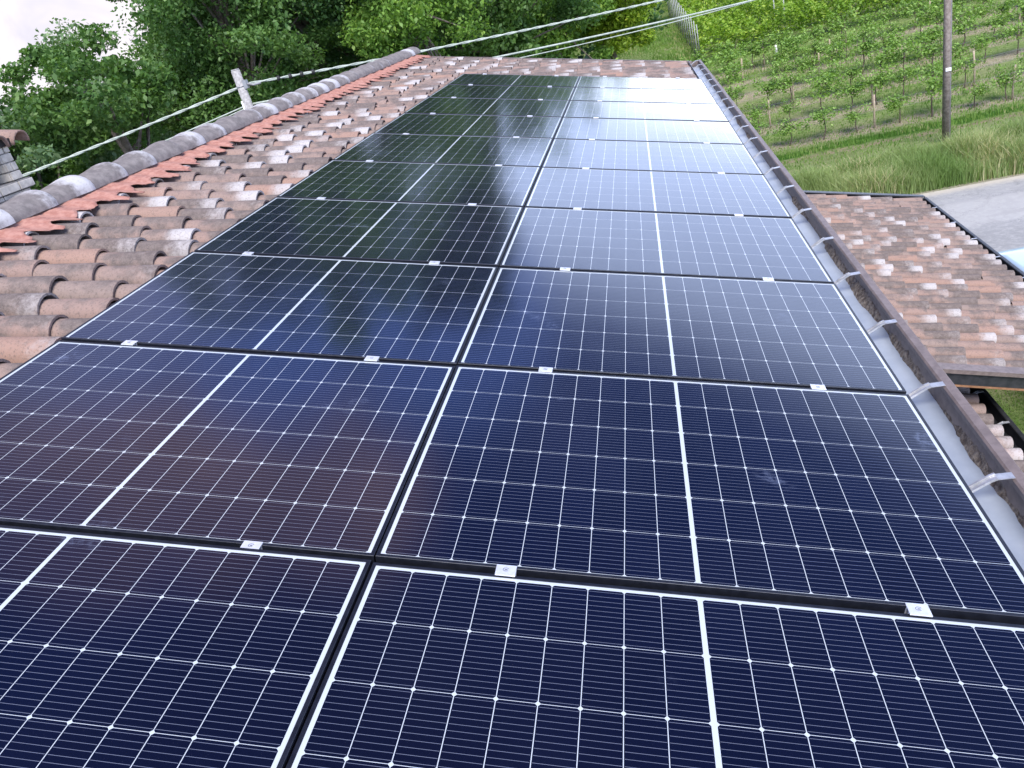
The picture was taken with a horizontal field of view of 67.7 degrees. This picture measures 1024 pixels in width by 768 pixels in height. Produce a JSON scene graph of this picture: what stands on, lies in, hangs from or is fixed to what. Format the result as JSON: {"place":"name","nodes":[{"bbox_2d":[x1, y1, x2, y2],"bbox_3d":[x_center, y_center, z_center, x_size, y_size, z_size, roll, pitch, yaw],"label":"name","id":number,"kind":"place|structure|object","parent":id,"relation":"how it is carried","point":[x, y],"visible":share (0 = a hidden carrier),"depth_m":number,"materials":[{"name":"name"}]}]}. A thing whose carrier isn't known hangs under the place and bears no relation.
{"place":"outdoors","nodes":[
{"label":"outdoors","id":0,"kind":"place"},
{"bbox_2d":[0,0,148,109],"label":"sky","id":1,"kind":"structure","parent":0,"point":[19,19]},
{"bbox_2d":[22,0,1023,432],"bbox_3d":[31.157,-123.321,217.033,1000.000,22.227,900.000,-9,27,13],"label":"ground","id":2,"kind":"structure","parent":0,"point":[1006,52],"depth_m":28.59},
{"bbox_2d":[0,106,63,173],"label":"broadleaf tree","id":3,"kind":"object","parent":2,"relation":"on","point":[39,157],"visible":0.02,"depth_m":15.45,"materials":[{"name":"green plant"}]},
{"bbox_2d":[0,43,109,189],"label":"broadleaf tree","id":4,"kind":"object","parent":2,"relation":"on","point":[32,54],"visible":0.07,"depth_m":20.23,"materials":[{"name":"green plant"}]},
{"bbox_2d":[0,17,176,179],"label":"broadleaf tree","id":5,"kind":"object","parent":2,"relation":"on","point":[109,156],"visible":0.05,"depth_m":21.23,"materials":[{"name":"green plant"}]},
{"bbox_2d":[1,22,180,157],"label":"broadleaf tree","id":6,"kind":"object","parent":2,"relation":"on","point":[55,112],"visible":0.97,"depth_m":17.23,"materials":[{"name":"green plant"}]},
{"bbox_2d":[84,0,239,158],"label":"broadleaf tree","id":7,"kind":"object","parent":2,"relation":"on","point":[170,126],"visible":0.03,"depth_m":23.73,"materials":[{"name":"green plant"}]},
{"bbox_2d":[110,0,350,130],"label":"broadleaf tree","id":8,"kind":"object","parent":2,"relation":"on","point":[215,59],"visible":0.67,"depth_m":22.10,"materials":[{"name":"green plant"}]},
{"bbox_2d":[231,68,260,108],"bbox_3d":[-4.468,-3.120,16.500,0.498,7.085,0.245,-14,26,3],"label":"concrete pole","id":9,"kind":"object","parent":2,"relation":"on","point":[242,85],"visible":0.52,"depth_m":15.05,"materials":[{"name":"concrete"}]},
{"bbox_2d":[22,87,237,177],"bbox_3d":[-9.695,-3.899,14.649,9.416,1.004,0.040,-19,26,-8],"label":"overhead cable","id":10,"kind":"object","parent":9,"relation":"attached to","point":[131,131],"visible":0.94,"depth_m":14.87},
{"bbox_2d":[248,0,663,83],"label":"overhead cable","id":11,"kind":"object","parent":9,"relation":"attached to","point":[440,47],"visible":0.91,"depth_m":16.57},
{"bbox_2d":[253,0,754,104],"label":"overhead cable","id":12,"kind":"object","parent":9,"relation":"attached to","point":[265,101],"visible":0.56,"depth_m":17.68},
{"bbox_2d":[198,0,447,92],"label":"broadleaf tree","id":13,"kind":"object","parent":2,"relation":"on","point":[333,14],"visible":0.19,"depth_m":25.09,"materials":[{"name":"green plant"}]},
{"bbox_2d":[20,0,667,181],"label":"woodland","id":14,"kind":"object","parent":2,"relation":"on","point":[592,47],"depth_m":44.70,"materials":[{"name":"green plant"}]},
{"bbox_2d":[332,0,494,60],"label":"broadleaf tree","id":15,"kind":"object","parent":2,"relation":"on","point":[381,32],"visible":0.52,"depth_m":23.22,"materials":[{"name":"green plant"}]},
{"bbox_2d":[394,0,604,57],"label":"broadleaf tree","id":16,"kind":"object","parent":2,"relation":"on","point":[506,16],"visible":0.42,"depth_m":28.66,"materials":[{"name":"green plant"}]},
{"bbox_2d":[0,47,1023,569],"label":"house","id":17,"kind":"structure","parent":2,"relation":"on","point":[932,293],"depth_m":6.28,"materials":[{"name":"ceramic"}]},
{"bbox_2d":[240,75,557,549],"bbox_3d":[-0.115,-1.706,6.105,0.064,0.074,11.770,4,29,7],"label":"mounting rail","id":18,"kind":"object","parent":17,"relation":"attached to","point":[252,544],"visible":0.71,"depth_m":2.60,"materials":[{"name":"metal"}]},
{"bbox_2d":[0,525,371,767],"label":"solar panel","id":19,"kind":"object","parent":18,"relation":"on","point":[122,652],"visible":0.97,"depth_m":1.79,"materials":[{"name":"blue glass"}]},
{"bbox_2d":[0,340,454,563],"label":"solar panel","id":20,"kind":"object","parent":18,"relation":"on","point":[300,454],"visible":0.93,"depth_m":2.56,"materials":[{"name":"blue glass"}]},
{"bbox_2d":[61,251,497,367],"bbox_3d":[-1.003,-0.397,3.676,1.722,0.033,1.134,4,29,6],"label":"solar panel","id":21,"kind":"object","parent":18,"relation":"on","point":[409,312],"visible":0.89,"depth_m":3.56,"materials":[{"name":"blue glass"}]},
{"bbox_2d":[194,197,523,267],"bbox_3d":[-0.851,-0.948,4.679,1.722,0.032,1.134,4,29,7],"label":"solar panel","id":22,"kind":"object","parent":18,"relation":"on","point":[460,234],"visible":0.89,"depth_m":4.58,"materials":[{"name":"blue glass"}]},
{"bbox_2d":[277,160,540,206],"bbox_3d":[-0.700,-1.498,5.684,1.722,0.034,1.134,4,29,7],"label":"solar panel","id":23,"kind":"object","parent":18,"relation":"on","point":[491,185],"visible":0.9,"depth_m":5.61,"materials":[{"name":"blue glass"}]},
{"bbox_2d":[333,133,552,166],"bbox_3d":[-0.548,-2.048,6.688,1.722,0.032,1.134,4,29,7],"label":"solar panel","id":24,"kind":"object","parent":18,"relation":"on","point":[458,149],"visible":0.9,"depth_m":6.63,"materials":[{"name":"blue glass"}]},
{"bbox_2d":[374,113,561,138],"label":"solar panel","id":25,"kind":"object","parent":18,"relation":"on","point":[483,125],"visible":0.9,"depth_m":7.64,"materials":[{"name":"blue glass"}]},
{"bbox_2d":[404,97,568,117],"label":"solar panel","id":26,"kind":"object","parent":18,"relation":"on","point":[499,107],"visible":0.9,"depth_m":8.64,"materials":[{"name":"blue glass"}]},
{"bbox_2d":[429,84,574,101],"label":"solar panel","id":27,"kind":"object","parent":18,"relation":"on","point":[507,92],"visible":0.9,"depth_m":9.66,"materials":[{"name":"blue glass"}]},
{"bbox_2d":[448,74,579,86],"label":"solar panel","id":28,"kind":"object","parent":18,"relation":"on","point":[519,80],"visible":0.92,"depth_m":10.65,"materials":[{"name":"black glass"}]},
{"bbox_2d":[495,76,606,576],"bbox_3d":[0.582,-1.659,6.026,0.063,0.074,11.770,4,29,6],"label":"mounting rail","id":29,"kind":"object","parent":17,"relation":"attached to","point":[506,570],"visible":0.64,"depth_m":2.03,"materials":[{"name":"metal"}]},
{"bbox_2d":[681,89,932,616],"bbox_3d":[1.610,-1.590,5.908,0.066,0.074,11.770,4,29,6],"label":"mounting rail","id":30,"kind":"object","parent":17,"relation":"attached to","point":[914,609],"visible":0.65,"depth_m":1.91,"materials":[{"name":"metal"}]},
{"bbox_2d":[576,76,707,89],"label":"solar panel","id":31,"kind":"object","parent":30,"relation":"on","point":[641,82],"visible":0.93,"depth_m":10.46,"materials":[{"name":"blue glass"}]},
{"bbox_2d":[570,87,716,103],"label":"solar panel","id":32,"kind":"object","parent":30,"relation":"on","point":[643,95],"visible":0.92,"depth_m":9.46,"materials":[{"name":"blue glass"}]},
{"bbox_2d":[563,101,728,121],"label":"solar panel","id":33,"kind":"object","parent":30,"relation":"on","point":[648,110],"visible":0.93,"depth_m":8.43,"materials":[{"name":"blue glass"}]},
{"bbox_2d":[554,117,743,143],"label":"solar panel","id":34,"kind":"object","parent":30,"relation":"on","point":[714,132],"visible":0.93,"depth_m":7.44,"materials":[{"name":"blue glass"}]},
{"bbox_2d":[542,139,763,174],"bbox_3d":[1.164,-1.931,6.493,1.722,0.032,1.134,4,29,7],"label":"solar panel","id":35,"kind":"object","parent":30,"relation":"on","point":[659,156],"visible":0.92,"depth_m":6.43,"materials":[{"name":"blue glass"}]},
{"bbox_2d":[286,562,1023,767],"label":"solar panel","id":36,"kind":"object","parent":30,"relation":"on","point":[436,668],"visible":1,"depth_m":1.72,"materials":[{"name":"blue glass"}]},
{"bbox_2d":[525,167,791,217],"bbox_3d":[1.012,-1.383,5.488,1.722,0.032,1.134,4,29,7],"label":"solar panel","id":37,"kind":"object","parent":30,"relation":"on","point":[753,195],"visible":0.93,"depth_m":5.41,"materials":[{"name":"blue glass"}]},
{"bbox_2d":[499,207,833,282],"bbox_3d":[0.861,-0.832,4.484,1.722,0.034,1.134,4,29,6],"label":"solar panel","id":38,"kind":"object","parent":30,"relation":"on","point":[720,246],"visible":0.92,"depth_m":4.39,"materials":[{"name":"blue glass"}]},
{"bbox_2d":[458,267,905,393],"bbox_3d":[0.709,-0.283,3.480,1.722,0.033,1.134,4,29,7],"label":"solar panel","id":39,"kind":"object","parent":30,"relation":"on","point":[771,333],"visible":0.92,"depth_m":3.36,"materials":[{"name":"blue glass"}]},
{"bbox_2d":[375,365,1023,624],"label":"solar panel","id":40,"kind":"object","parent":30,"relation":"on","point":[862,500],"visible":0.98,"depth_m":2.31,"materials":[{"name":"blue glass"}]},
{"bbox_2d":[475,0,618,59],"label":"broadleaf tree","id":41,"kind":"object","parent":2,"relation":"on","point":[555,36],"visible":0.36,"depth_m":35.23,"materials":[{"name":"green plant"}]},
{"bbox_2d":[561,0,661,58],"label":"broadleaf tree","id":42,"kind":"object","parent":2,"relation":"on","point":[624,19],"visible":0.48,"depth_m":36.45,"materials":[{"name":"green plant"}]},
{"bbox_2d":[707,47,755,84],"bbox_3d":[9.853,-14.238,34.490,2.405,1.756,1.039,-14,26,3],"label":"vine plant","id":43,"kind":"object","parent":2,"relation":"on","point":[730,57],"visible":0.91,"depth_m":34.29,"materials":[{"name":"green plant"}]},
{"bbox_2d":[716,57,749,98],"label":"vine plant","id":44,"kind":"object","parent":2,"relation":"on","point":[731,77],"visible":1,"depth_m":32.37,"materials":[{"name":"green plant"}]},
{"bbox_2d":[712,38,754,73],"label":"vine plant","id":45,"kind":"object","parent":2,"relation":"on","point":[731,47],"visible":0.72,"depth_m":36.25,"materials":[{"name":"green plant"}]},
{"bbox_2d":[725,82,746,105],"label":"vine plant","id":46,"kind":"object","parent":2,"relation":"on","point":[736,95],"visible":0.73,"depth_m":30.63,"materials":[{"name":"green plant"}]},
{"bbox_2d":[738,36,771,67],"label":"vine plant","id":47,"kind":"object","parent":2,"relation":"on","point":[753,51],"visible":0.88,"depth_m":36.10,"materials":[{"name":"green plant"}]},
{"bbox_2d":[743,98,774,129],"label":"vine plant","id":48,"kind":"object","parent":2,"relation":"on","point":[754,114],"visible":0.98,"depth_m":28.52,"materials":[{"name":"green plant"}]},
{"bbox_2d":[746,71,781,110],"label":"vine plant","id":49,"kind":"object","parent":2,"relation":"on","point":[766,87],"visible":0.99,"depth_m":30.28,"materials":[{"name":"green plant"}]},
{"bbox_2d":[745,27,793,57],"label":"vine plant","id":50,"kind":"object","parent":2,"relation":"on","point":[781,38],"visible":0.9,"depth_m":35.83,"materials":[{"name":"green plant"}]},
{"bbox_2d":[765,46,792,75],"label":"vine plant","id":51,"kind":"object","parent":2,"relation":"on","point":[777,53],"visible":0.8,"depth_m":33.97,"materials":[{"name":"green plant"}]},
{"bbox_2d":[766,53,799,84],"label":"vine plant","id":52,"kind":"object","parent":2,"relation":"on","point":[778,64],"visible":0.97,"depth_m":32.05,"materials":[{"name":"green plant"}]},
{"bbox_2d":[769,116,806,145],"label":"vine plant","id":53,"kind":"object","parent":2,"relation":"on","point":[787,130],"visible":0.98,"depth_m":26.53,"materials":[{"name":"green plant"}]},
{"bbox_2d":[772,70,809,104],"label":"vine plant","id":54,"kind":"object","parent":2,"relation":"on","point":[786,81],"visible":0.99,"depth_m":30.14,"materials":[{"name":"green plant"}]},
{"bbox_2d":[777,96,805,122],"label":"vine plant","id":55,"kind":"object","parent":2,"relation":"on","point":[786,108],"visible":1,"depth_m":28.44,"materials":[{"name":"green plant"}]},
{"bbox_2d":[774,31,809,70],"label":"vine plant","id":56,"kind":"object","parent":2,"relation":"on","point":[790,51],"visible":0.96,"depth_m":33.75,"materials":[{"name":"green plant"}]},
{"bbox_2d":[664,0,937,55],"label":"mature vines","id":57,"kind":"object","parent":2,"relation":"on","point":[729,27],"visible":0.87,"depth_m":39.02,"materials":[{"name":"green plant"}]},
{"bbox_2d":[792,52,827,76],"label":"vine plant","id":58,"kind":"object","parent":2,"relation":"on","point":[812,60],"visible":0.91,"depth_m":31.83,"materials":[{"name":"green plant"}]},
{"bbox_2d":[798,30,836,67],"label":"vine plant","id":59,"kind":"object","parent":2,"relation":"on","point":[814,48],"visible":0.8,"depth_m":33.53,"materials":[{"name":"green plant"}]},
{"bbox_2d":[803,19,834,51],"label":"vine plant","id":60,"kind":"object","parent":2,"relation":"on","point":[815,32],"visible":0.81,"depth_m":35.39,"materials":[{"name":"green plant"}]},
{"bbox_2d":[798,104,841,139],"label":"vine plant","id":61,"kind":"object","parent":2,"relation":"on","point":[819,115],"visible":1,"depth_m":26.07,"materials":[{"name":"green plant"}]},
{"bbox_2d":[801,59,842,97],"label":"vine plant","id":62,"kind":"object","parent":2,"relation":"on","point":[828,71],"visible":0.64,"depth_m":29.75,"materials":[{"name":"green plant"}]},
{"bbox_2d":[803,67,846,108],"bbox_3d":[11.485,-10.653,28.007,1.520,1.773,1.049,-3,29,24],"label":"vine plant","id":63,"kind":"object","parent":2,"relation":"on","point":[827,76],"visible":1,"depth_m":27.84,"materials":[{"name":"green plant"}]},
{"bbox_2d":[815,39,856,77],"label":"vine plant","id":64,"kind":"object","parent":2,"relation":"on","point":[831,55],"visible":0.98,"depth_m":31.39,"materials":[{"name":"green plant"}]},
{"bbox_2d":[825,4,863,48],"bbox_3d":[15.248,-16.401,35.173,1.713,1.929,1.131,-17,26,-3],"label":"vine plant","id":65,"kind":"object","parent":2,"relation":"on","point":[837,25],"visible":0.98,"depth_m":35.01,"materials":[{"name":"green plant"}]},
{"bbox_2d":[834,58,863,84],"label":"vine plant","id":66,"kind":"object","parent":2,"relation":"on","point":[849,72],"visible":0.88,"depth_m":29.60,"materials":[{"name":"green plant"}]},
{"bbox_2d":[830,73,868,109],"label":"vine plant","id":67,"kind":"object","parent":2,"relation":"on","point":[850,89],"visible":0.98,"depth_m":27.72,"materials":[{"name":"green plant"}]},
{"bbox_2d":[842,101,873,131],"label":"vine plant","id":68,"kind":"object","parent":2,"relation":"on","point":[852,116],"visible":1,"depth_m":25.94,"materials":[{"name":"green plant"}]},
{"bbox_2d":[844,27,881,73],"bbox_3d":[14.340,-13.662,31.358,1.611,1.840,1.064,-11,26,9],"label":"vine plant","id":69,"kind":"object","parent":2,"relation":"on","point":[863,45],"visible":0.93,"depth_m":31.19,"materials":[{"name":"green plant"}]},
{"bbox_2d":[845,16,887,49],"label":"vine plant","id":70,"kind":"object","parent":2,"relation":"on","point":[868,28],"visible":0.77,"depth_m":32.88,"materials":[{"name":"green plant"}]},
{"bbox_2d":[852,12,881,41],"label":"vine plant","id":71,"kind":"object","parent":2,"relation":"on","point":[862,20],"visible":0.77,"depth_m":35.01,"materials":[{"name":"green plant"}]},
{"bbox_2d":[852,65,893,104],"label":"vine plant","id":72,"kind":"object","parent":2,"relation":"on","point":[879,82],"visible":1,"depth_m":27.52,"materials":[{"name":"green plant"}]},
{"bbox_2d":[864,44,904,72],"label":"vine plant","id":73,"kind":"object","parent":2,"relation":"on","point":[880,58],"visible":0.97,"depth_m":29.16,"materials":[{"name":"green plant"}]},
{"bbox_2d":[865,27,905,64],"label":"vine plant","id":74,"kind":"object","parent":2,"relation":"on","point":[893,40],"visible":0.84,"depth_m":31.05,"materials":[{"name":"green plant"}]},
{"bbox_2d":[874,6,905,30],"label":"vine plant","id":75,"kind":"object","parent":2,"relation":"on","point":[887,13],"visible":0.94,"depth_m":34.90,"materials":[{"name":"green plant"}]},
{"bbox_2d":[877,20,911,46],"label":"vine plant","id":76,"kind":"object","parent":2,"relation":"on","point":[893,31],"visible":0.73,"depth_m":33.03,"materials":[{"name":"green plant"}]},
{"bbox_2d":[881,92,914,122],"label":"vine plant","id":77,"kind":"object","parent":2,"relation":"on","point":[898,101],"visible":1,"depth_m":25.62,"materials":[{"name":"green plant"}]},
{"bbox_2d":[879,59,920,95],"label":"vine plant","id":78,"kind":"object","parent":2,"relation":"on","point":[898,79],"visible":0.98,"depth_m":27.35,"materials":[{"name":"green plant"}]},
{"bbox_2d":[877,33,924,78],"bbox_3d":[14.861,-12.384,29.243,1.890,1.650,0.880,-12,26,6],"label":"vine plant","id":79,"kind":"object","parent":2,"relation":"on","point":[909,47],"visible":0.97,"depth_m":29.03,"materials":[{"name":"green plant"}]},
{"bbox_2d":[891,26,936,60],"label":"vine plant","id":80,"kind":"object","parent":2,"relation":"on","point":[913,37],"visible":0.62,"depth_m":30.80,"materials":[{"name":"green plant"}]},
{"bbox_2d":[894,0,935,29],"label":"vine plant","id":81,"kind":"object","parent":2,"relation":"on","point":[920,2],"visible":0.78,"depth_m":34.60,"materials":[{"name":"green plant"}]},
{"bbox_2d":[905,2,941,32],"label":"vine plant","id":82,"kind":"object","parent":2,"relation":"on","point":[921,19],"visible":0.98,"depth_m":32.45,"materials":[{"name":"green plant"}]},
{"bbox_2d":[911,60,942,77],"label":"vine plant","id":83,"kind":"object","parent":2,"relation":"on","point":[933,68],"visible":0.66,"depth_m":27.14,"materials":[{"name":"green plant"}]},
{"bbox_2d":[915,67,957,116],"bbox_3d":[14.099,-9.708,25.323,1.448,1.730,0.999,-16,26,-2],"label":"vine plant","id":84,"kind":"object","parent":2,"relation":"on","point":[934,85],"visible":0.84,"depth_m":25.14,"materials":[{"name":"green plant"}]},
{"bbox_2d":[914,30,959,72],"bbox_3d":[16.113,-12.597,29.066,1.614,1.586,1.066,2,31,32],"label":"vine plant","id":85,"kind":"object","parent":2,"relation":"on","point":[930,49],"visible":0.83,"depth_m":29.05,"materials":[{"name":"green plant"}]},
{"bbox_2d":[922,23,959,54],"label":"vine plant","id":86,"kind":"object","parent":2,"relation":"on","point":[937,32],"visible":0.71,"depth_m":30.69,"materials":[{"name":"green plant"}]},
{"bbox_2d":[942,0,951,141],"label":"utility pole","id":87,"kind":"object","parent":2,"relation":"on","point":[947,70],"visible":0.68,"depth_m":21.86,"materials":[{"name":"grey wood"}]},
{"bbox_2d":[520,1,751,57],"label":"overhead cable","id":88,"kind":"object","parent":87,"relation":"attached to","point":[631,32],"visible":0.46,"depth_m":17.85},
{"bbox_2d":[917,1,981,25],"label":"vine plant","id":89,"kind":"object","parent":2,"relation":"on","point":[939,14],"visible":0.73,"depth_m":32.14,"materials":[{"name":"green plant"}]},
{"bbox_2d":[940,41,972,68],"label":"vine plant","id":90,"kind":"object","parent":2,"relation":"on","point":[959,50],"visible":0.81,"depth_m":28.83,"materials":[{"name":"green plant"}]},
{"bbox_2d":[938,8,982,45],"bbox_3d":[18.022,-14.251,30.659,1.795,1.720,0.974,-14,26,3],"label":"vine plant","id":91,"kind":"object","parent":2,"relation":"on","point":[961,27],"visible":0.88,"depth_m":30.47,"materials":[{"name":"green plant"}]},
{"bbox_2d":[951,51,991,88],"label":"vine plant","id":92,"kind":"object","parent":2,"relation":"on","point":[956,66],"visible":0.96,"depth_m":26.95,"materials":[{"name":"green plant"}]},
{"bbox_2d":[956,80,995,106],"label":"vine plant","id":93,"kind":"object","parent":2,"relation":"on","point":[975,90],"visible":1,"depth_m":25.11,"materials":[{"name":"green plant"}]},
{"bbox_2d":[961,0,993,29],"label":"vine plant","id":94,"kind":"object","parent":2,"relation":"on","point":[984,11],"visible":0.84,"depth_m":32.20,"materials":[{"name":"green plant"}]},
{"bbox_2d":[969,33,1000,61],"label":"vine plant","id":95,"kind":"object","parent":2,"relation":"on","point":[978,45],"visible":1,"depth_m":28.55,"materials":[{"name":"green plant"}]},
{"bbox_2d":[970,9,1013,41],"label":"vine plant","id":96,"kind":"object","parent":2,"relation":"on","point":[993,24],"visible":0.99,"depth_m":30.29,"materials":[{"name":"green plant"}]},
{"bbox_2d":[982,0,1014,19],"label":"vine plant","id":97,"kind":"object","parent":2,"relation":"on","point":[999,5],"visible":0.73,"depth_m":32.04,"materials":[{"name":"green plant"}]},
{"bbox_2d":[989,61,1023,100],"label":"vine plant","id":98,"kind":"object","parent":2,"relation":"on","point":[1002,78],"visible":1,"depth_m":24.96,"materials":[{"name":"green plant"}]},
{"bbox_2d":[996,16,1023,53],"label":"vine plant","id":99,"kind":"object","parent":2,"relation":"on","point":[1011,29],"visible":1,"depth_m":28.26,"materials":[{"name":"green plant"}]},
{"bbox_2d":[996,0,1023,34],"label":"vine plant","id":100,"kind":"object","parent":2,"relation":"on","point":[1021,5],"visible":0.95,"depth_m":30.12,"materials":[{"name":"green plant"}]},
{"bbox_2d":[998,247,1023,271],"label":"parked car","id":101,"kind":"object","parent":2,"relation":"on","point":[1015,256],"visible":0.03,"depth_m":11.89,"materials":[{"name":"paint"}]},
{"bbox_2d":[569,1,697,60],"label":"lane grass","id":102,"kind":"structure","parent":0,"point":[674,43],"depth_m":46.47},
{"bbox_2d":[710,2,1023,175],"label":"short grass","id":103,"kind":"structure","parent":0,"point":[881,135],"depth_m":26.55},
{"bbox_2d":[788,111,1023,193],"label":"tall grass","id":104,"kind":"structure","parent":0,"point":[962,159],"depth_m":19.79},
{"bbox_2d":[918,175,1023,251],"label":"road","id":105,"kind":"structure","parent":0,"point":[990,213],"depth_m":17.64,"materials":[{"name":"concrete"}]},
{"bbox_2d":[990,389,1023,433],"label":"lawn","id":106,"kind":"structure","parent":0,"point":[1018,400],"depth_m":11.09,"materials":[{"name":"green plant"}]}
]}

